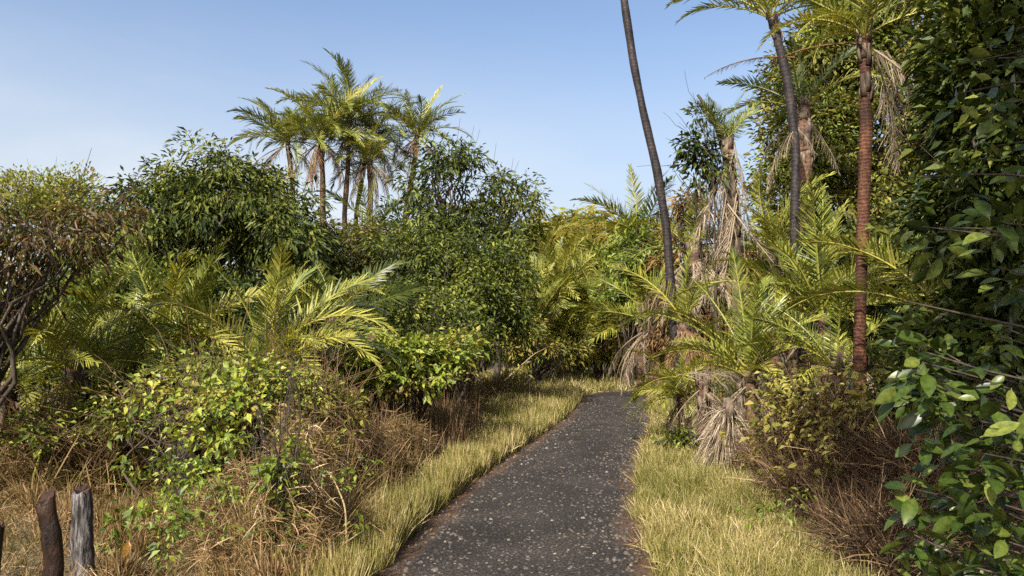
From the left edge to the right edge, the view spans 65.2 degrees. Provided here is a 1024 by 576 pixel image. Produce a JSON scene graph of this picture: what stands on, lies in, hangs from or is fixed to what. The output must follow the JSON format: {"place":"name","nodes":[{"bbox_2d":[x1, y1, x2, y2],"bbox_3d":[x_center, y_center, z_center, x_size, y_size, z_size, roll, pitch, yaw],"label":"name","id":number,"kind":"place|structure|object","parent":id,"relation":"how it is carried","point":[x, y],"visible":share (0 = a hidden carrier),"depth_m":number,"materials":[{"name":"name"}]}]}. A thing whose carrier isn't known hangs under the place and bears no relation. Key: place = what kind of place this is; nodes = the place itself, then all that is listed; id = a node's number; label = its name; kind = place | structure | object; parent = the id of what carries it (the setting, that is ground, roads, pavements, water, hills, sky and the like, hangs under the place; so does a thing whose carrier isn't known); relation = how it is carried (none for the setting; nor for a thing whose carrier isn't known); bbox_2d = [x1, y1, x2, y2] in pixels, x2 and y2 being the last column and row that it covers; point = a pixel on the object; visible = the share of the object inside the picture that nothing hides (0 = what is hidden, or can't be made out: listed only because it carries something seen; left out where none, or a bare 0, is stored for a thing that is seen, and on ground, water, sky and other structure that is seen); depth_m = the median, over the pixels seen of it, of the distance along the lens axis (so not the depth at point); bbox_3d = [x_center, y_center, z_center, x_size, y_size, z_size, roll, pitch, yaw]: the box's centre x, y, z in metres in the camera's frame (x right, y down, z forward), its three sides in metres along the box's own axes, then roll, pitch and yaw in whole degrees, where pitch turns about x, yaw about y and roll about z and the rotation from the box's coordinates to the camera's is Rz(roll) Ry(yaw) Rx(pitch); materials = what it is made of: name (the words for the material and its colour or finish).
{"place":"outdoors","nodes":[
{"label":"outdoors","id":0,"kind":"place"},
{"bbox_2d":[0,0,1014,323],"label":"sky","id":1,"kind":"structure","parent":0,"point":[548,85],"materials":[{"name":"blue"}]},
{"bbox_2d":[0,343,1023,575],"bbox_3d":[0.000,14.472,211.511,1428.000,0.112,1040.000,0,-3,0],"label":"ground","id":2,"kind":"structure","parent":0,"point":[66,557],"depth_m":6.42,"materials":[{"name":"brown soil"}]},
{"bbox_2d":[0,520,4,571],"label":"stump","id":3,"kind":"object","parent":2,"relation":"on","point":[2,527],"visible":1,"depth_m":4.92,"materials":[{"name":"black wood"}]},
{"bbox_2d":[35,487,63,575],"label":"stump","id":4,"kind":"object","parent":2,"relation":"on","point":[51,539],"visible":1,"depth_m":4.63,"materials":[{"name":"brown wood"}]},
{"bbox_2d":[0,157,107,368],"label":"tree","id":5,"kind":"object","parent":2,"relation":"on","point":[59,195],"visible":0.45,"depth_m":35.41,"materials":[{"name":"green plant"}]},
{"bbox_2d":[0,296,111,478],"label":"palm","id":6,"kind":"object","parent":2,"relation":"on","point":[13,395],"visible":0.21,"depth_m":8.77,"materials":[{"name":"green plant"}]},
{"bbox_2d":[69,483,94,575],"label":"stump","id":7,"kind":"object","parent":2,"relation":"on","point":[82,548],"visible":0.96,"depth_m":5.21,"materials":[{"name":"grey wood"}]},
{"bbox_2d":[0,148,172,406],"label":"tree","id":8,"kind":"object","parent":2,"relation":"on","point":[16,310],"visible":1,"depth_m":7.72,"materials":[{"name":"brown plant"}]},
{"bbox_2d":[0,252,178,489],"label":"palm","id":9,"kind":"object","parent":2,"relation":"on","point":[70,360],"visible":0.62,"depth_m":8.46,"materials":[{"name":"green plant"}]},
{"bbox_2d":[0,366,203,496],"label":"shrub","id":10,"kind":"object","parent":2,"relation":"on","point":[36,441],"visible":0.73,"depth_m":7.79,"materials":[{"name":"green plant"}]},
{"bbox_2d":[4,293,208,487],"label":"palm","id":11,"kind":"object","parent":2,"relation":"on","point":[92,386],"visible":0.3,"depth_m":8.50,"materials":[{"name":"green plant"}]},
{"bbox_2d":[0,237,236,404],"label":"shrub","id":12,"kind":"object","parent":2,"relation":"on","point":[120,289],"visible":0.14,"depth_m":11.27,"materials":[{"name":"green plant"}]},
{"bbox_2d":[0,465,254,575],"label":"clearing grass","id":13,"kind":"structure","parent":2,"relation":"on","point":[9,559],"depth_m":5.71,"materials":[{"name":"beige plant"}]},
{"bbox_2d":[7,561,42,573],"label":"fallen branch","id":14,"kind":"object","parent":13,"relation":"on","point":[23,567],"visible":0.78,"depth_m":4.77,"materials":[{"name":"brown wood"}]},
{"bbox_2d":[122,541,130,558],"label":"fallen leaf","id":15,"kind":"object","parent":13,"relation":"on","point":[126,548],"visible":1,"depth_m":5.12,"materials":[{"name":"orange plant"}]},
{"bbox_2d":[26,249,266,388],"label":"shrub","id":16,"kind":"object","parent":2,"relation":"on","point":[226,283],"visible":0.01,"depth_m":19.62,"materials":[{"name":"green plant"}]},
{"bbox_2d":[18,214,312,421],"bbox_3d":[-4.215,0.768,9.706,3.471,3.382,3.071,-2,-4,33],"label":"palm","id":17,"kind":"object","parent":2,"relation":"on","point":[161,311],"visible":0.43,"depth_m":9.56,"materials":[{"name":"green plant"}]},
{"bbox_2d":[176,422,202,504],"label":"shrub","id":18,"kind":"object","parent":2,"relation":"on","point":[197,452],"visible":0.14,"depth_m":7.15,"materials":[{"name":"green plant"}]},
{"bbox_2d":[99,292,315,500],"bbox_3d":[-2.656,1.055,7.224,1.978,2.090,1.499,-2,-4,30],"label":"shrub","id":19,"kind":"object","parent":2,"relation":"on","point":[241,398],"visible":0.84,"depth_m":6.98,"materials":[{"name":"green plant"}]},
{"bbox_2d":[121,427,158,496],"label":"fallen branch","id":20,"kind":"object","parent":19,"relation":"attached to","point":[127,478],"visible":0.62,"depth_m":6.98,"materials":[{"name":"wood"}]},
{"bbox_2d":[114,383,176,449],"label":"fallen branch","id":21,"kind":"object","parent":19,"relation":"attached to","point":[137,426],"visible":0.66,"depth_m":7.15,"materials":[{"name":"brown wood"}]},
{"bbox_2d":[40,281,384,494],"bbox_3d":[-2.777,1.024,7.899,3.166,2.244,1.756,0,-3,0],"label":"shrub","id":22,"kind":"object","parent":2,"relation":"on","point":[126,392],"visible":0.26,"depth_m":7.68,"materials":[{"name":"green plant"}]},
{"bbox_2d":[56,126,373,388],"bbox_3d":[-6.054,-0.288,16.138,6.810,5.923,4.556,0,-3,0],"label":"tree","id":23,"kind":"object","parent":2,"relation":"on","point":[254,220],"visible":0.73,"depth_m":15.35,"materials":[{"name":"green plant"}]},
{"bbox_2d":[0,386,486,575],"bbox_3d":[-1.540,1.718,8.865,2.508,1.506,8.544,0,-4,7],"label":"dry grass","id":24,"kind":"structure","parent":2,"relation":"on","point":[328,534],"depth_m":5.75,"materials":[{"name":"beige plant"}]},
{"bbox_2d":[312,459,347,539],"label":"dry stem","id":25,"kind":"object","parent":24,"relation":"on","point":[346,534],"visible":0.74,"depth_m":5.33,"materials":[{"name":"beige plant"}]},
{"bbox_2d":[124,242,374,380],"bbox_3d":[-4.082,0.903,12.508,4.076,3.080,2.517,0,-3,0],"label":"shrub","id":26,"kind":"object","parent":2,"relation":"on","point":[243,313],"visible":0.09,"depth_m":12.15,"materials":[{"name":"green plant"}]},
{"bbox_2d":[112,238,407,475],"bbox_3d":[-2.923,1.006,9.440,3.255,3.059,2.650,1,-4,-19],"label":"palm","id":27,"kind":"object","parent":2,"relation":"on","point":[270,296],"visible":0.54,"depth_m":9.23,"materials":[{"name":"green plant"}]},
{"bbox_2d":[0,361,556,514],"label":"dry undergrowth","id":28,"kind":"object","parent":2,"relation":"on","point":[492,389],"visible":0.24,"depth_m":8.21,"materials":[{"name":"brown plant"}]},
{"bbox_2d":[225,91,340,366],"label":"palm tree","id":29,"kind":"object","parent":2,"relation":"on","point":[269,123],"visible":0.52,"depth_m":31.96,"materials":[{"name":"green plant"}]},
{"bbox_2d":[245,361,347,549],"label":"shrub","id":30,"kind":"object","parent":2,"relation":"on","point":[280,460],"visible":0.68,"depth_m":5.22,"materials":[{"name":"green plant"}]},
{"bbox_2d":[256,73,386,375],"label":"palm tree","id":31,"kind":"object","parent":2,"relation":"on","point":[324,129],"visible":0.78,"depth_m":31.16,"materials":[{"name":"green plant"}]},
{"bbox_2d":[145,383,502,494],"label":"dry stalks","id":32,"kind":"object","parent":2,"relation":"on","point":[453,435],"visible":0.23,"depth_m":10.07,"materials":[{"name":"brown plant"}]},
{"bbox_2d":[252,304,404,484],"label":"shrub","id":33,"kind":"object","parent":2,"relation":"on","point":[323,400],"visible":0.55,"depth_m":7.49,"materials":[{"name":"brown plant"}]},
{"bbox_2d":[250,256,428,404],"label":"palm","id":34,"kind":"object","parent":2,"relation":"on","point":[354,291],"visible":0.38,"depth_m":11.90,"materials":[{"name":"green plant"}]},
{"bbox_2d":[274,47,411,365],"bbox_3d":[-6.806,-2.904,32.047,5.562,12.908,5.545,0,-3,0],"label":"palm tree","id":35,"kind":"object","parent":2,"relation":"on","point":[347,81],"visible":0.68,"depth_m":32.09,"materials":[{"name":"green plant"}]},
{"bbox_2d":[299,190,421,384],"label":"shrub","id":36,"kind":"object","parent":2,"relation":"on","point":[357,262],"visible":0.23,"depth_m":17.65,"materials":[{"name":"green plant"}]},
{"bbox_2d":[302,80,419,229],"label":"palm tree","id":37,"kind":"object","parent":2,"relation":"on","point":[368,122],"visible":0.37,"depth_m":33.17,"materials":[{"name":"green plant"}]},
{"bbox_2d":[322,165,413,386],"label":"palm","id":38,"kind":"object","parent":2,"relation":"on","point":[342,200],"visible":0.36,"depth_m":23.98,"materials":[{"name":"green plant"}]},
{"bbox_2d":[324,117,420,339],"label":"palm tree","id":39,"kind":"object","parent":2,"relation":"on","point":[370,168],"visible":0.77,"depth_m":31.70,"materials":[{"name":"green plant"}]},
{"bbox_2d":[325,294,489,423],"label":"shrub","id":40,"kind":"object","parent":2,"relation":"on","point":[423,356],"visible":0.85,"depth_m":9.94,"materials":[{"name":"green plant"}]},
{"bbox_2d":[370,85,475,272],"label":"palm tree","id":41,"kind":"object","parent":2,"relation":"on","point":[420,123],"visible":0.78,"depth_m":32.73,"materials":[{"name":"green plant"}]},
{"bbox_2d":[354,241,507,417],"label":"shrub","id":42,"kind":"object","parent":2,"relation":"on","point":[422,317],"visible":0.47,"depth_m":13.35,"materials":[{"name":"green plant"}]},
{"bbox_2d":[286,376,590,575],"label":"verge grass","id":43,"kind":"structure","parent":2,"relation":"on","point":[442,482],"depth_m":8.03,"materials":[{"name":"yellow plant"}]},
{"bbox_2d":[352,202,549,410],"bbox_3d":[-1.111,0.514,16.909,4.744,4.409,3.961,2,-4,-25],"label":"shrub","id":44,"kind":"object","parent":2,"relation":"on","point":[483,275],"visible":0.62,"depth_m":16.50,"materials":[{"name":"green plant"}]},
{"bbox_2d":[504,347,547,380],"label":"dry stem","id":45,"kind":"object","parent":44,"relation":"attached to","point":[522,364],"visible":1,"depth_m":16.05,"materials":[{"name":"beige plant"}]},
{"bbox_2d":[373,122,528,379],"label":"tree","id":46,"kind":"object","parent":2,"relation":"on","point":[458,164],"visible":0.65,"depth_m":20.83,"materials":[{"name":"green plant"}]},
{"bbox_2d":[94,400,884,570],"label":"green weeds","id":47,"kind":"object","parent":2,"relation":"on","point":[174,498],"visible":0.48,"depth_m":5.52,"materials":[{"name":"green plant"}]},
{"bbox_2d":[2,257,996,367],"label":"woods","id":48,"kind":"object","parent":2,"relation":"on","point":[506,360],"depth_m":43.16,"materials":[{"name":"green plant"}]},
{"bbox_2d":[449,148,557,382],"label":"tree","id":49,"kind":"object","parent":2,"relation":"on","point":[533,198],"visible":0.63,"depth_m":21.35,"materials":[{"name":"green plant"}]},
{"bbox_2d":[491,305,597,384],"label":"shrub","id":50,"kind":"object","parent":2,"relation":"on","point":[547,355],"visible":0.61,"depth_m":22.44,"materials":[{"name":"green plant"}]},
{"bbox_2d":[490,262,601,379],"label":"palm","id":51,"kind":"object","parent":2,"relation":"on","point":[537,300],"visible":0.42,"depth_m":25.72,"materials":[{"name":"green plant"}]},
{"bbox_2d":[512,212,583,372],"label":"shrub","id":52,"kind":"object","parent":2,"relation":"on","point":[555,223],"visible":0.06,"depth_m":30.04,"materials":[{"name":"green plant"}]},
{"bbox_2d":[511,221,608,376],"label":"palm","id":53,"kind":"object","parent":2,"relation":"on","point":[556,258],"visible":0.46,"depth_m":27.19,"materials":[{"name":"green plant"}]},
{"bbox_2d":[526,292,614,378],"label":"palm","id":54,"kind":"object","parent":2,"relation":"on","point":[573,334],"visible":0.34,"depth_m":26.11,"materials":[{"name":"green plant"}]},
{"bbox_2d":[502,202,680,379],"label":"shrub","id":55,"kind":"object","parent":2,"relation":"on","point":[598,233],"visible":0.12,"depth_m":29.36,"materials":[{"name":"green plant"}]},
{"bbox_2d":[536,234,647,379],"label":"palm","id":56,"kind":"object","parent":2,"relation":"on","point":[596,370],"visible":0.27,"depth_m":26.62,"materials":[{"name":"green plant"}]},
{"bbox_2d":[552,226,654,376],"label":"palm","id":57,"kind":"object","parent":2,"relation":"on","point":[588,243],"visible":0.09,"depth_m":28.61,"materials":[{"name":"green plant"}]},
{"bbox_2d":[569,263,669,387],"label":"palm","id":58,"kind":"object","parent":2,"relation":"on","point":[608,327],"visible":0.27,"depth_m":25.19,"materials":[{"name":"green plant"}]},
{"bbox_2d":[584,263,682,397],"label":"palm","id":59,"kind":"object","parent":2,"relation":"on","point":[611,313],"visible":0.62,"depth_m":20.45,"materials":[{"name":"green plant"}]},
{"bbox_2d":[589,204,682,390],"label":"shrub","id":60,"kind":"object","parent":2,"relation":"on","point":[625,278],"visible":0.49,"depth_m":23.85,"materials":[{"name":"green plant"}]},
{"bbox_2d":[567,164,707,388],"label":"palm","id":61,"kind":"object","parent":2,"relation":"on","point":[617,225],"visible":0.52,"depth_m":23.92,"materials":[{"name":"green plant"}]},
{"bbox_2d":[620,0,678,405],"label":"palm tree","id":62,"kind":"object","parent":2,"relation":"on","point":[656,171],"visible":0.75,"depth_m":17.12,"materials":[{"name":"black plant"}]},
{"bbox_2d":[607,238,735,412],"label":"palm","id":63,"kind":"object","parent":2,"relation":"on","point":[684,330],"visible":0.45,"depth_m":16.38,"materials":[{"name":"green plant"}]},
{"bbox_2d":[622,348,740,434],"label":"palm","id":64,"kind":"object","parent":2,"relation":"on","point":[671,391],"visible":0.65,"depth_m":12.02,"materials":[{"name":"green plant"}]},
{"bbox_2d":[610,185,756,372],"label":"palm","id":65,"kind":"object","parent":2,"relation":"on","point":[695,265],"visible":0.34,"depth_m":19.22,"materials":[{"name":"green plant"}]},
{"bbox_2d":[648,379,743,459],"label":"shrub","id":66,"kind":"object","parent":2,"relation":"on","point":[674,438],"visible":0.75,"depth_m":10.72,"materials":[{"name":"green plant"}]},
{"bbox_2d":[630,359,772,443],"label":"palm","id":67,"kind":"object","parent":2,"relation":"on","point":[705,395],"visible":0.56,"depth_m":10.84,"materials":[{"name":"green plant"}]},
{"bbox_2d":[634,177,789,394],"bbox_3d":[5.422,-0.045,20.622,4.818,5.997,5.070,0,-3,0],"label":"shrub","id":68,"kind":"object","parent":2,"relation":"on","point":[678,210],"visible":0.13,"depth_m":20.35,"materials":[{"name":"brown plant"}]},
{"bbox_2d":[683,397,761,472],"bbox_3d":[2.473,1.962,9.305,0.951,1.361,0.976,0,-3,0],"label":"palm stub","id":69,"kind":"object","parent":2,"relation":"on","point":[720,419],"visible":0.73,"depth_m":9.21,"materials":[{"name":"beige plant"}]},
{"bbox_2d":[687,84,775,421],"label":"palm tree","id":70,"kind":"object","parent":2,"relation":"on","point":[734,212],"visible":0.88,"depth_m":14.02,"materials":[{"name":"beige plant"}]},
{"bbox_2d":[637,71,738,409],"bbox_3d":[3.276,-0.702,14.264,1.221,6.471,1.662,3,-5,-43],"label":"vine","id":71,"kind":"object","parent":70,"relation":"hanging from","point":[712,174],"visible":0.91,"depth_m":14.17,"materials":[{"name":"green plant"}]},
{"bbox_2d":[696,94,721,154],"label":"frond","id":72,"kind":"object","parent":70,"relation":"attached to","point":[701,99],"visible":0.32,"depth_m":14.41,"materials":[{"name":"plant"}]},
{"bbox_2d":[629,245,880,453],"bbox_3d":[3.143,0.916,10.531,2.932,3.055,2.809,-3,-4,37],"label":"palm","id":73,"kind":"object","parent":2,"relation":"on","point":[751,362],"visible":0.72,"depth_m":10.47,"materials":[{"name":"green plant"}]},
{"bbox_2d":[665,0,854,411],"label":"palm tree","id":74,"kind":"object","parent":2,"relation":"on","point":[766,6],"visible":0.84,"depth_m":13.68,"materials":[{"name":"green plant"}]},
{"bbox_2d":[685,164,836,423],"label":"palm","id":75,"kind":"object","parent":2,"relation":"on","point":[777,224],"visible":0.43,"depth_m":14.38,"materials":[{"name":"green plant"}]},
{"bbox_2d":[694,240,880,422],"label":"palm","id":76,"kind":"object","parent":2,"relation":"on","point":[788,352],"visible":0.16,"depth_m":12.68,"materials":[{"name":"green plant"}]},
{"bbox_2d":[716,36,888,415],"bbox_3d":[5.467,-1.159,15.263,2.989,7.372,2.453,0,-3,0],"label":"palm tree","id":77,"kind":"object","parent":2,"relation":"on","point":[804,119],"visible":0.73,"depth_m":15.12,"materials":[{"name":"green plant"}]},
{"bbox_2d":[666,171,942,414],"bbox_3d":[4.825,0.315,11.741,4.112,4.152,3.798,3,-4,-36],"label":"palm","id":78,"kind":"object","parent":2,"relation":"on","point":[814,277],"visible":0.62,"depth_m":11.87,"materials":[{"name":"green plant"}]},
{"bbox_2d":[731,279,916,432],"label":"palm","id":79,"kind":"object","parent":2,"relation":"on","point":[837,365],"visible":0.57,"depth_m":9.20,"materials":[{"name":"green plant"}]},
{"bbox_2d":[720,311,941,512],"bbox_3d":[2.870,1.167,7.457,1.659,1.967,2.527,0,-3,0],"label":"shrub","id":80,"kind":"object","parent":2,"relation":"on","point":[794,401],"visible":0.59,"depth_m":7.18,"materials":[{"name":"green plant"}]},
{"bbox_2d":[756,0,971,418],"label":"palm tree","id":81,"kind":"object","parent":2,"relation":"on","point":[864,18],"visible":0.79,"depth_m":9.07,"materials":[{"name":"red plant"}]},
{"bbox_2d":[707,376,1023,575],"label":"dry undergrowth","id":82,"kind":"object","parent":2,"relation":"on","point":[861,517],"visible":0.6,"depth_m":6.03,"materials":[{"name":"brown plant"}]},
{"bbox_2d":[737,0,1004,391],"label":"tree","id":83,"kind":"object","parent":2,"relation":"on","point":[837,128],"visible":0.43,"depth_m":16.92,"materials":[{"name":"green plant"}]},
{"bbox_2d":[783,202,971,407],"bbox_3d":[6.303,0.437,13.345,2.990,4.096,4.057,2,-4,-25],"label":"shrub","id":84,"kind":"object","parent":2,"relation":"on","point":[872,311],"visible":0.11,"depth_m":13.03,"materials":[{"name":"green plant"}]},
{"bbox_2d":[777,155,1020,491],"bbox_3d":[4.321,0.471,8.045,2.451,3.353,2.979,3,-4,-39],"label":"palm","id":85,"kind":"object","parent":2,"relation":"on","point":[879,252],"visible":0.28,"depth_m":8.28,"materials":[{"name":"green plant"}]},
{"bbox_2d":[839,0,1023,479],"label":"tree","id":86,"kind":"object","parent":2,"relation":"on","point":[961,34],"visible":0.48,"depth_m":7.47,"materials":[{"name":"green plant"}]},
{"bbox_2d":[874,2,1023,575],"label":"leaved tree","id":87,"kind":"object","parent":2,"relation":"on","point":[992,526],"visible":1,"depth_m":3.13,"materials":[{"name":"green plant"}]},
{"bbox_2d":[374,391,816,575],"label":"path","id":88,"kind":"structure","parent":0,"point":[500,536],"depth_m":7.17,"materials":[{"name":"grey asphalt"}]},
{"bbox_2d":[377,402,656,575],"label":"leaf litter","id":89,"kind":"object","parent":88,"relation":"on","point":[381,574],"visible":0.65,"depth_m":7.49,"materials":[{"name":"brown plant"}]},
{"bbox_2d":[384,397,650,575],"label":"pebbles","id":90,"kind":"object","parent":88,"relation":"on","point":[614,559],"visible":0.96,"depth_m":7.18,"materials":[{"name":"grey gravel"}]},
{"bbox_2d":[434,365,769,399],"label":"bank grass","id":91,"kind":"structure","parent":0,"point":[607,383],"depth_m":23.89,"materials":[{"name":"yellow plant"}]},
{"bbox_2d":[622,393,890,575],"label":"verge grass","id":92,"kind":"structure","parent":0,"point":[769,553],"depth_m":6.35,"materials":[{"name":"yellow plant"}]}
]}

